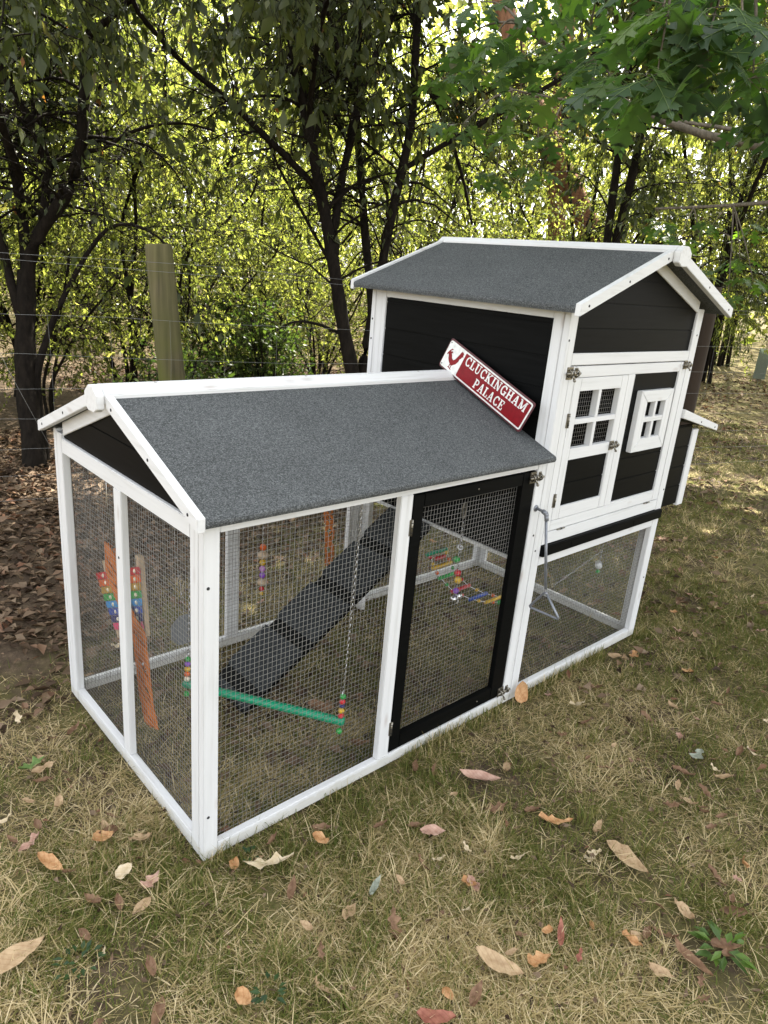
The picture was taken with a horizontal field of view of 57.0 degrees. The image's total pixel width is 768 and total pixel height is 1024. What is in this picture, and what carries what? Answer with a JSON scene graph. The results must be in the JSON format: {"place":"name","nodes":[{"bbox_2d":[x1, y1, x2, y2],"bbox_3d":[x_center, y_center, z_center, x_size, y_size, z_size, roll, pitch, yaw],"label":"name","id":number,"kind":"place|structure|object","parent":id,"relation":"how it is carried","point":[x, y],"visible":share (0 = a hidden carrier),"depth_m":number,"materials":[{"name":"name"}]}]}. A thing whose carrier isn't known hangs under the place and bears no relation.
{"place":"outdoors","nodes":[
{"label":"outdoors","id":0,"kind":"place"},
{"bbox_2d":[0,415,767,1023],"bbox_3d":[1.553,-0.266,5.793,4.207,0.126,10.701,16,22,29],"label":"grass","id":1,"kind":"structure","parent":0,"point":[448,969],"depth_m":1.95,"materials":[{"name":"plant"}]},
{"bbox_2d":[0,936,44,973],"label":"fallen leaf","id":2,"kind":"object","parent":1,"relation":"on","point":[6,962],"visible":1,"depth_m":1.58,"materials":[{"name":"plant"}]},
{"bbox_2d":[18,831,39,850],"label":"fallen leaf","id":3,"kind":"object","parent":1,"relation":"on","point":[28,844],"visible":1,"depth_m":1.88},
{"bbox_2d":[18,756,44,769],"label":"fallen leaf","id":4,"kind":"object","parent":1,"relation":"on","point":[35,760],"visible":1,"depth_m":2.15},
{"bbox_2d":[31,760,55,772],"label":"fallen leaf","id":5,"kind":"object","parent":1,"relation":"on","point":[40,769],"visible":1,"depth_m":2.14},
{"bbox_2d":[37,851,63,869],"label":"fallen leaf","id":6,"kind":"object","parent":1,"relation":"on","point":[49,860],"visible":1,"depth_m":1.82,"materials":[{"name":"plant"}]},
{"bbox_2d":[54,793,62,806],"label":"fallen leaf","id":7,"kind":"object","parent":1,"relation":"on","point":[58,799],"visible":1,"depth_m":2.02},
{"bbox_2d":[51,940,105,980],"bbox_3d":[-0.679,0.996,1.575,0.115,0.026,0.100,7,19,4],"label":"weed plant","id":8,"kind":"object","parent":1,"relation":"on","point":[83,944],"visible":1,"depth_m":1.57,"materials":[{"name":"green plant"}]},
{"bbox_2d":[78,928,90,939],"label":"fallen leaf","id":9,"kind":"object","parent":1,"relation":"on","point":[87,936],"visible":0.99,"depth_m":1.65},
{"bbox_2d":[84,893,100,902],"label":"fallen leaf","id":10,"kind":"object","parent":1,"relation":"on","point":[89,897],"visible":1,"depth_m":1.74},
{"bbox_2d":[92,830,113,840],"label":"fallen leaf","id":11,"kind":"object","parent":1,"relation":"on","point":[107,834],"visible":0.99,"depth_m":1.91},
{"bbox_2d":[115,893,122,910],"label":"fallen leaf","id":12,"kind":"object","parent":1,"relation":"on","point":[118,899],"visible":0.98,"depth_m":1.74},
{"bbox_2d":[115,863,131,878],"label":"fallen leaf","id":13,"kind":"object","parent":1,"relation":"on","point":[121,871],"visible":1,"depth_m":1.81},
{"bbox_2d":[128,832,151,840],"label":"fallen leaf","id":14,"kind":"object","parent":1,"relation":"on","point":[141,836],"visible":1,"depth_m":1.93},
{"bbox_2d":[132,896,151,913],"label":"fallen leaf","id":15,"kind":"object","parent":1,"relation":"on","point":[139,905],"visible":0.99,"depth_m":1.73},
{"bbox_2d":[140,870,158,888],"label":"fallen leaf","id":16,"kind":"object","parent":1,"relation":"on","point":[146,883],"visible":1,"depth_m":1.79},
{"bbox_2d":[234,986,251,1004],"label":"fallen leaf","id":17,"kind":"object","parent":1,"relation":"on","point":[242,994],"visible":1,"depth_m":1.53,"materials":[{"name":"plant"}]},
{"bbox_2d":[242,851,293,869],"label":"fallen leaf","id":18,"kind":"object","parent":1,"relation":"on","point":[273,859],"visible":1,"depth_m":1.88,"materials":[{"name":"plant"}]},
{"bbox_2d":[250,971,286,1004],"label":"weed plant","id":19,"kind":"object","parent":1,"relation":"on","point":[265,996],"visible":1,"depth_m":1.53,"materials":[{"name":"green plant"}]},
{"bbox_2d":[287,875,295,899],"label":"fallen leaf","id":20,"kind":"object","parent":1,"relation":"on","point":[291,889],"visible":1,"depth_m":1.82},
{"bbox_2d":[300,920,312,930],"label":"fallen leaf","id":21,"kind":"object","parent":1,"relation":"on","point":[306,925],"visible":1,"depth_m":1.72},
{"bbox_2d":[312,831,328,843],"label":"fallen leaf","id":22,"kind":"object","parent":1,"relation":"on","point":[318,836],"visible":1,"depth_m":1.97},
{"bbox_2d":[307,698,334,711],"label":"fallen leaf","id":23,"kind":"object","parent":1,"relation":"on","point":[319,703],"visible":0.76,"depth_m":2.56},
{"bbox_2d":[342,903,355,919],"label":"fallen leaf","id":24,"kind":"object","parent":1,"relation":"on","point":[345,916],"visible":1,"depth_m":1.77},
{"bbox_2d":[369,874,380,894],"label":"fallen leaf","id":25,"kind":"object","parent":1,"relation":"on","point":[374,886],"visible":1,"depth_m":1.83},
{"bbox_2d":[387,905,401,941],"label":"fallen leaf","id":26,"kind":"object","parent":1,"relation":"on","point":[393,920],"visible":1,"depth_m":1.74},
{"bbox_2d":[420,824,445,835],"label":"fallen leaf","id":27,"kind":"object","parent":1,"relation":"on","point":[433,829],"visible":1,"depth_m":2.03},
{"bbox_2d":[416,1007,455,1023],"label":"fallen leaf","id":28,"kind":"object","parent":1,"relation":"on","point":[425,1014],"visible":1,"depth_m":1.53,"materials":[{"name":"plant"}]},
{"bbox_2d":[442,986,453,999],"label":"fallen leaf","id":29,"kind":"object","parent":1,"relation":"on","point":[446,991],"visible":1,"depth_m":1.59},
{"bbox_2d":[469,979,482,1006],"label":"fallen leaf","id":30,"kind":"object","parent":1,"relation":"on","point":[474,996],"visible":1,"depth_m":1.58,"materials":[{"name":"plant"}]},
{"bbox_2d":[476,945,523,975],"bbox_3d":[0.269,1.053,1.652,0.120,0.018,0.044,18,30,19],"label":"fallen leaf","id":31,"kind":"object","parent":1,"relation":"on","point":[495,960],"visible":1,"depth_m":1.66,"materials":[{"name":"plant"}]},
{"bbox_2d":[515,681,527,702],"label":"fallen leaf","id":32,"kind":"object","parent":1,"relation":"on","point":[521,693],"visible":1,"depth_m":2.71,"materials":[{"name":"plant"}]},
{"bbox_2d":[527,950,550,967],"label":"fallen leaf","id":33,"kind":"object","parent":1,"relation":"on","point":[536,959],"visible":1,"depth_m":1.67,"materials":[{"name":"plant"}]},
{"bbox_2d":[557,916,564,946],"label":"fallen leaf","id":34,"kind":"object","parent":1,"relation":"on","point":[560,934],"visible":1,"depth_m":1.75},
{"bbox_2d":[622,929,642,946],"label":"fallen leaf","id":35,"kind":"object","parent":1,"relation":"on","point":[635,942],"visible":1,"depth_m":1.75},
{"bbox_2d":[648,961,674,977],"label":"fallen leaf","id":36,"kind":"object","parent":1,"relation":"on","point":[660,970],"visible":1,"depth_m":1.68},
{"bbox_2d":[672,765,694,774],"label":"fallen leaf","id":37,"kind":"object","parent":1,"relation":"on","point":[682,770],"visible":1,"depth_m":2.40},
{"bbox_2d":[675,936,713,975],"bbox_3d":[0.744,1.075,1.702,0.030,0.023,0.115,-4,16,-23],"label":"fallen leaf","id":38,"kind":"object","parent":1,"relation":"on","point":[689,955],"visible":1,"depth_m":1.71,"materials":[{"name":"plant"}]},
{"bbox_2d":[689,748,703,758],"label":"fallen leaf","id":39,"kind":"object","parent":1,"relation":"on","point":[698,753],"visible":1,"depth_m":2.47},
{"bbox_2d":[708,863,726,885],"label":"fallen leaf","id":40,"kind":"object","parent":1,"relation":"on","point":[713,870],"visible":1,"depth_m":1.98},
{"bbox_2d":[709,937,740,949],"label":"fallen leaf","id":41,"kind":"object","parent":1,"relation":"on","point":[722,943],"visible":1,"depth_m":1.76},
{"bbox_2d":[718,905,747,916],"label":"fallen leaf","id":42,"kind":"object","parent":1,"relation":"on","point":[726,909],"visible":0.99,"depth_m":1.86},
{"bbox_2d":[0,253,767,1023],"bbox_3d":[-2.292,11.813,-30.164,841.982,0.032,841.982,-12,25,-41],"label":"ground","id":43,"kind":"structure","parent":0,"point":[40,661],"depth_m":2.49,"materials":[{"name":"soil"}]},
{"bbox_2d":[0,124,79,397],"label":"woodland tree","id":44,"kind":"object","parent":43,"relation":"on","point":[9,206],"visible":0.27,"depth_m":5.77,"materials":[{"name":"green plant"}]},
{"bbox_2d":[0,181,183,414],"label":"woodland tree","id":45,"kind":"object","parent":43,"relation":"on","point":[69,323],"visible":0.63,"depth_m":5.95,"materials":[{"name":"green plant"}]},
{"bbox_2d":[0,6,189,354],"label":"woodland tree","id":46,"kind":"object","parent":43,"relation":"on","point":[49,293],"visible":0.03,"depth_m":9.58,"materials":[{"name":"green plant"}]},
{"bbox_2d":[4,0,253,306],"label":"woodland tree","id":47,"kind":"object","parent":43,"relation":"on","point":[171,29],"visible":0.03,"depth_m":15.63,"materials":[{"name":"green plant"}]},
{"bbox_2d":[3,0,254,324],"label":"woodland tree","id":48,"kind":"object","parent":43,"relation":"on","point":[177,73],"visible":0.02,"depth_m":12.66,"materials":[{"name":"green plant"}]},
{"bbox_2d":[0,0,264,396],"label":"woodland tree","id":49,"kind":"object","parent":43,"relation":"on","point":[39,288],"visible":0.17,"depth_m":6.06,"materials":[{"name":"green plant"}]},
{"bbox_2d":[145,954,155,976],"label":"fallen leaf","id":50,"kind":"object","parent":43,"relation":"on","point":[150,963],"visible":1,"depth_m":1.58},
{"bbox_2d":[0,53,314,403],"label":"woodland tree","id":51,"kind":"object","parent":43,"relation":"on","point":[159,175],"visible":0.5,"depth_m":6.07,"materials":[{"name":"green plant"}]},
{"bbox_2d":[151,995,165,1023],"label":"fallen leaf","id":52,"kind":"object","parent":43,"relation":"on","point":[159,1008],"visible":1,"depth_m":1.49,"materials":[{"name":"plant"}]},
{"bbox_2d":[9,154,322,383],"bbox_3d":[-1.993,-2.250,7.161,2.806,2.394,3.016,12,20,20],"label":"woodland tree","id":53,"kind":"object","parent":43,"relation":"on","point":[189,257],"visible":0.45,"depth_m":6.50,"materials":[{"name":"green plant"}]},
{"bbox_2d":[100,323,242,382],"bbox_3d":[-1.595,-0.903,5.408,0.983,1.060,0.980,2,19,-9],"label":"bush","id":54,"kind":"object","parent":43,"relation":"on","point":[198,364],"visible":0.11,"depth_m":5.40,"materials":[{"name":"green plant"}]},
{"bbox_2d":[15,0,346,363],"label":"woodland tree","id":55,"kind":"object","parent":43,"relation":"on","point":[236,74],"visible":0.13,"depth_m":8.14,"materials":[{"name":"green plant"}]},
{"bbox_2d":[0,0,374,469],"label":"forked tree","id":56,"kind":"object","parent":43,"relation":"on","point":[59,30],"visible":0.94,"depth_m":4.71,"materials":[{"name":"green plant"}]},
{"bbox_2d":[175,261,270,378],"bbox_3d":[-1.767,-1.898,7.604,1.117,1.502,1.071,-12,25,-41],"label":"bush","id":57,"kind":"object","parent":43,"relation":"on","point":[223,306],"visible":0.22,"depth_m":7.42,"materials":[{"name":"green plant"}]},
{"bbox_2d":[151,0,328,360],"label":"bare sapling","id":58,"kind":"object","parent":43,"relation":"on","point":[173,33],"visible":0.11,"depth_m":9.95,"materials":[{"name":"green plant"}]},
{"bbox_2d":[181,289,314,377],"bbox_3d":[-1.098,-1.384,6.573,1.261,1.293,1.151,-12,25,-41],"label":"bush","id":59,"kind":"object","parent":43,"relation":"on","point":[262,345],"visible":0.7,"depth_m":6.47,"materials":[{"name":"green plant"}]},
{"bbox_2d":[72,111,427,376],"bbox_3d":[-1.106,-3.005,8.685,3.770,2.992,3.507,13,20,21],"label":"woodland tree","id":60,"kind":"object","parent":43,"relation":"on","point":[354,231],"visible":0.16,"depth_m":8.08,"materials":[{"name":"green plant"}]},
{"bbox_2d":[102,70,405,332],"bbox_3d":[-2.853,-5.984,13.608,6.534,5.186,6.079,6,19,3],"label":"woodland tree","id":61,"kind":"object","parent":43,"relation":"on","point":[301,163],"visible":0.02,"depth_m":14.11,"materials":[{"name":"green plant"}]},
{"bbox_2d":[119,0,410,358],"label":"woodland tree","id":62,"kind":"object","parent":43,"relation":"on","point":[261,107],"visible":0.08,"depth_m":10.30,"materials":[{"name":"green plant"}]},
{"bbox_2d":[205,218,392,374],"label":"woodland tree","id":63,"kind":"object","parent":43,"relation":"on","point":[335,345],"visible":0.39,"depth_m":7.40,"materials":[{"name":"green plant"}]},
{"bbox_2d":[171,0,442,325],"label":"woodland tree","id":64,"kind":"object","parent":43,"relation":"on","point":[406,28],"visible":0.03,"depth_m":16.11,"materials":[{"name":"green plant"}]},
{"bbox_2d":[203,1,430,315],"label":"woodland tree","id":65,"kind":"object","parent":43,"relation":"on","point":[326,127],"visible":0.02,"depth_m":20.10,"materials":[{"name":"green plant"}]},
{"bbox_2d":[311,822,330,829],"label":"fallen leaf","id":66,"kind":"object","parent":43,"relation":"on","point":[320,825],"visible":1,"depth_m":2.02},
{"bbox_2d":[0,0,663,373],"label":"forked tree","id":67,"kind":"object","parent":43,"relation":"on","point":[352,79],"visible":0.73,"depth_m":5.35,"materials":[{"name":"green plant"}]},
{"bbox_2d":[212,152,453,374],"bbox_3d":[-0.570,-3.179,9.628,3.518,2.792,3.273,1,19,-11],"label":"woodland tree","id":68,"kind":"object","parent":43,"relation":"on","point":[360,310],"visible":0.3,"depth_m":9.02,"materials":[{"name":"green plant"}]},
{"bbox_2d":[0,310,767,1023],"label":"leaf litter","id":69,"kind":"object","parent":43,"relation":"on","point":[14,436],"visible":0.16,"depth_m":3.33,"materials":[{"name":"plant"}]},
{"bbox_2d":[0,244,767,501],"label":"wire fence","id":70,"kind":"object","parent":43,"relation":"on","point":[160,270],"visible":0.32,"depth_m":3.90,"materials":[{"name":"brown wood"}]},
{"bbox_2d":[0,0,767,346],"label":"wood","id":71,"kind":"object","parent":43,"relation":"on","point":[484,32],"visible":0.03,"depth_m":25.49,"materials":[{"name":"green plant"}]},
{"bbox_2d":[38,237,732,860],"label":"chicken coop","id":72,"kind":"structure","parent":43,"relation":"on","point":[588,349],"depth_m":2.37,"materials":[{"name":"white paint"}]},
{"bbox_2d":[96,508,149,637],"bbox_3d":[-0.826,0.092,2.200,0.028,0.716,0.365,-12,25,-41],"label":"toy xylophone","id":73,"kind":"object","parent":72,"relation":"hanging from","point":[134,601],"visible":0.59,"depth_m":2.15,"materials":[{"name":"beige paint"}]},
{"bbox_2d":[104,486,158,729],"bbox_3d":[-0.762,0.224,2.118,0.018,0.861,0.308,-14,26,-43],"label":"raffia strip","id":74,"kind":"object","parent":72,"relation":"hanging from","point":[142,686],"visible":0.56,"depth_m":2.16,"materials":[{"name":"wicker"}]},
{"bbox_2d":[170,527,190,644],"bbox_3d":[-0.639,0.107,2.253,0.096,0.709,0.008,-12,25,-41],"label":"mirror plate","id":75,"kind":"object","parent":72,"relation":"hanging from","point":[174,635],"visible":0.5,"depth_m":2.33,"materials":[{"name":"grey paint"}]},
{"bbox_2d":[257,524,267,595],"bbox_3d":[-0.472,-0.009,2.782,0.044,0.750,0.044,-12,25,-41],"label":"bead string","id":76,"kind":"object","parent":72,"relation":"hanging from","point":[260,554],"visible":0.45,"depth_m":2.85,"materials":[{"name":"orange paint"}]},
{"bbox_2d":[182,504,362,733],"bbox_3d":[-0.351,0.232,2.127,0.551,0.878,0.049,9,19,12],"label":"perch swing","id":77,"kind":"object","parent":72,"relation":"hanging from","point":[260,703],"visible":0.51,"depth_m":2.21,"materials":[{"name":"teal paint"}]},
{"bbox_2d":[324,510,333,565],"bbox_3d":[-0.230,-0.076,2.979,0.053,0.706,0.074,19,24,36],"label":"raffia strip","id":78,"kind":"object","parent":72,"relation":"hanging from","point":[327,543],"visible":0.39,"depth_m":3.06,"materials":[{"name":"wicker"}]},
{"bbox_2d":[450,502,466,604],"bbox_3d":[0.288,0.072,2.554,0.067,0.589,0.032,-12,25,-41],"label":"bell chain","id":79,"kind":"object","parent":72,"relation":"hanging from","point":[457,592],"visible":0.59,"depth_m":2.60,"materials":[{"name":"multicoloured metal"}]},
{"bbox_2d":[425,532,500,604],"bbox_3d":[0.418,0.215,3.305,0.608,0.551,0.054,-8,23,-34],"label":"toy ladder","id":80,"kind":"object","parent":72,"relation":"hanging from","point":[449,562],"visible":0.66,"depth_m":3.25,"materials":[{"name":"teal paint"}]},
{"bbox_2d":[388,470,544,751],"bbox_3d":[0.277,0.326,2.358,0.626,0.888,0.052,-12,25,-41],"label":"run door","id":81,"kind":"structure","parent":72,"relation":"in","point":[525,481],"depth_m":2.37,"materials":[{"name":"black metal"}]},
{"bbox_2d":[439,338,535,431],"bbox_3d":[0.360,-0.462,2.532,0.022,0.265,0.478,-10,24,-36],"label":"wall sign","id":82,"kind":"object","parent":72,"relation":"attached to","point":[510,404],"visible":1,"depth_m":2.52,"materials":[{"name":"red metal"}]},
{"bbox_2d":[554,543,603,585],"bbox_3d":[0.926,0.183,3.312,0.258,0.324,0.049,-1,20,-16],"label":"hanging spool","id":83,"kind":"object","parent":72,"relation":"hanging from","point":[598,565],"visible":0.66,"depth_m":3.34,"materials":[{"name":"white paint"}]},
{"bbox_2d":[551,375,628,520],"bbox_3d":[0.754,-0.237,2.582,0.370,0.512,0.057,-12,25,-41],"label":"house door","id":84,"kind":"structure","parent":72,"relation":"in","point":[584,470],"depth_m":2.59,"materials":[{"name":"white paint"}]},
{"bbox_2d":[288,69,504,334],"bbox_3d":[0.176,-4.005,10.052,3.781,4.218,3.715,2,19,-8],"label":"woodland tree","id":85,"kind":"object","parent":43,"relation":"on","point":[443,159],"visible":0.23,"depth_m":9.69,"materials":[{"name":"green plant"}]},
{"bbox_2d":[310,171,566,358],"bbox_3d":[0.552,-2.951,9.250,3.518,2.792,3.273,8,19,8],"label":"woodland tree","id":86,"kind":"object","parent":43,"relation":"on","point":[495,233],"visible":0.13,"depth_m":9.22,"materials":[{"name":"green plant"}]},
{"bbox_2d":[309,19,591,331],"bbox_3d":[1.008,-5.091,12.009,4.540,5.155,4.622,16,22,28],"label":"woodland tree","id":87,"kind":"object","parent":43,"relation":"on","point":[505,148],"visible":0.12,"depth_m":11.85,"materials":[{"name":"green plant"}]},
{"bbox_2d":[459,769,500,780],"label":"fallen leaf","id":88,"kind":"object","parent":43,"relation":"on","point":[478,774],"visible":1,"depth_m":2.27,"materials":[{"name":"plant"}]},
{"bbox_2d":[384,27,604,243],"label":"woodland tree","id":89,"kind":"object","parent":43,"relation":"on","point":[497,148],"visible":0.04,"depth_m":14.21,"materials":[{"name":"green plant"}]},
{"bbox_2d":[484,801,507,813],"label":"fallen leaf","id":90,"kind":"object","parent":43,"relation":"on","point":[495,808],"visible":1,"depth_m":2.15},
{"bbox_2d":[479,0,603,241],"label":"pine tree","id":91,"kind":"object","parent":43,"relation":"on","point":[503,15],"visible":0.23,"depth_m":12.82,"materials":[{"name":"plant"}]},
{"bbox_2d":[421,6,667,239],"bbox_3d":[3.209,-8.333,18.463,6.722,7.498,6.604,22,25,40],"label":"woodland tree","id":92,"kind":"object","parent":43,"relation":"on","point":[548,76],"visible":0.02,"depth_m":18.09,"materials":[{"name":"green plant"}]},
{"bbox_2d":[508,4,588,240],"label":"pine tree","id":93,"kind":"object","parent":43,"relation":"on","point":[553,191],"visible":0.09,"depth_m":14.82,"materials":[{"name":"plant"}]},
{"bbox_2d":[538,811,572,824],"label":"fallen leaf","id":94,"kind":"object","parent":43,"relation":"on","point":[551,818],"visible":1,"depth_m":2.11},
{"bbox_2d":[413,0,767,311],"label":"oak tree","id":95,"kind":"object","parent":43,"relation":"on","point":[688,54],"visible":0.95,"depth_m":2.12,"materials":[{"name":"green plant"}]},
{"bbox_2d":[460,126,767,333],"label":"woodland tree","id":96,"kind":"object","parent":43,"relation":"on","point":[681,221],"visible":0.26,"depth_m":9.44,"materials":[{"name":"green plant"}]},
{"bbox_2d":[472,124,767,280],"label":"woodland tree","id":97,"kind":"object","parent":43,"relation":"on","point":[605,178],"visible":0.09,"depth_m":13.64,"materials":[{"name":"green plant"}]},
{"bbox_2d":[479,2,766,242],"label":"woodland tree","id":98,"kind":"object","parent":43,"relation":"on","point":[572,225],"visible":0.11,"depth_m":11.89,"materials":[{"name":"green plant"}]},
{"bbox_2d":[606,840,648,873],"bbox_3d":[0.686,0.971,1.992,0.062,0.022,0.150,2,11,-33],"label":"fallen leaf","id":99,"kind":"object","parent":43,"relation":"on","point":[630,861],"visible":1,"depth_m":2.00,"materials":[{"name":"plant"}]},
{"bbox_2d":[530,0,767,262],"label":"slender tree","id":100,"kind":"object","parent":43,"relation":"on","point":[655,185],"visible":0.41,"depth_m":7.46,"materials":[{"name":"green plant"}]},
{"bbox_2d":[537,0,767,366],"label":"drooping tree","id":101,"kind":"object","parent":43,"relation":"on","point":[760,174],"visible":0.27,"depth_m":9.02,"materials":[{"name":"green plant"}]},
{"bbox_2d":[598,0,767,383],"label":"woodland tree","id":102,"kind":"object","parent":43,"relation":"on","point":[710,355],"visible":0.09,"depth_m":12.88,"materials":[{"name":"green plant"}]},
{"bbox_2d":[674,898,694,918],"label":"fallen leaf","id":103,"kind":"object","parent":43,"relation":"on","point":[688,913],"visible":1,"depth_m":1.84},
{"bbox_2d":[635,5,767,366],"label":"woodland tree","id":104,"kind":"object","parent":43,"relation":"on","point":[721,359],"visible":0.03,"depth_m":16.83,"materials":[{"name":"green plant"}]},
{"bbox_2d":[686,920,759,974],"bbox_3d":[0.832,1.070,1.743,0.147,0.043,0.154,6,19,3],"label":"weed plant","id":105,"kind":"object","parent":43,"relation":"on","point":[702,933],"visible":0.99,"depth_m":1.73,"materials":[{"name":"green plant"}]},
{"bbox_2d":[694,0,767,368],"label":"drooping tree","id":106,"kind":"object","parent":43,"relation":"on","point":[729,323],"visible":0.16,"depth_m":10.39,"materials":[{"name":"green plant"}]},
{"bbox_2d":[723,190,767,348],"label":"woodland tree","id":107,"kind":"object","parent":43,"relation":"on","point":[759,319],"visible":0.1,"depth_m":13.56,"materials":[{"name":"green plant"}]},
{"bbox_2d":[753,342,767,379],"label":"tree guard","id":108,"kind":"object","parent":43,"relation":"on","point":[761,366],"visible":0.82,"depth_m":14.77,"materials":[{"name":"plastic"}]},
{"bbox_2d":[1,0,767,303],"label":"sky","id":109,"kind":"structure","parent":0,"point":[482,16],"materials":[{"name":"white"}]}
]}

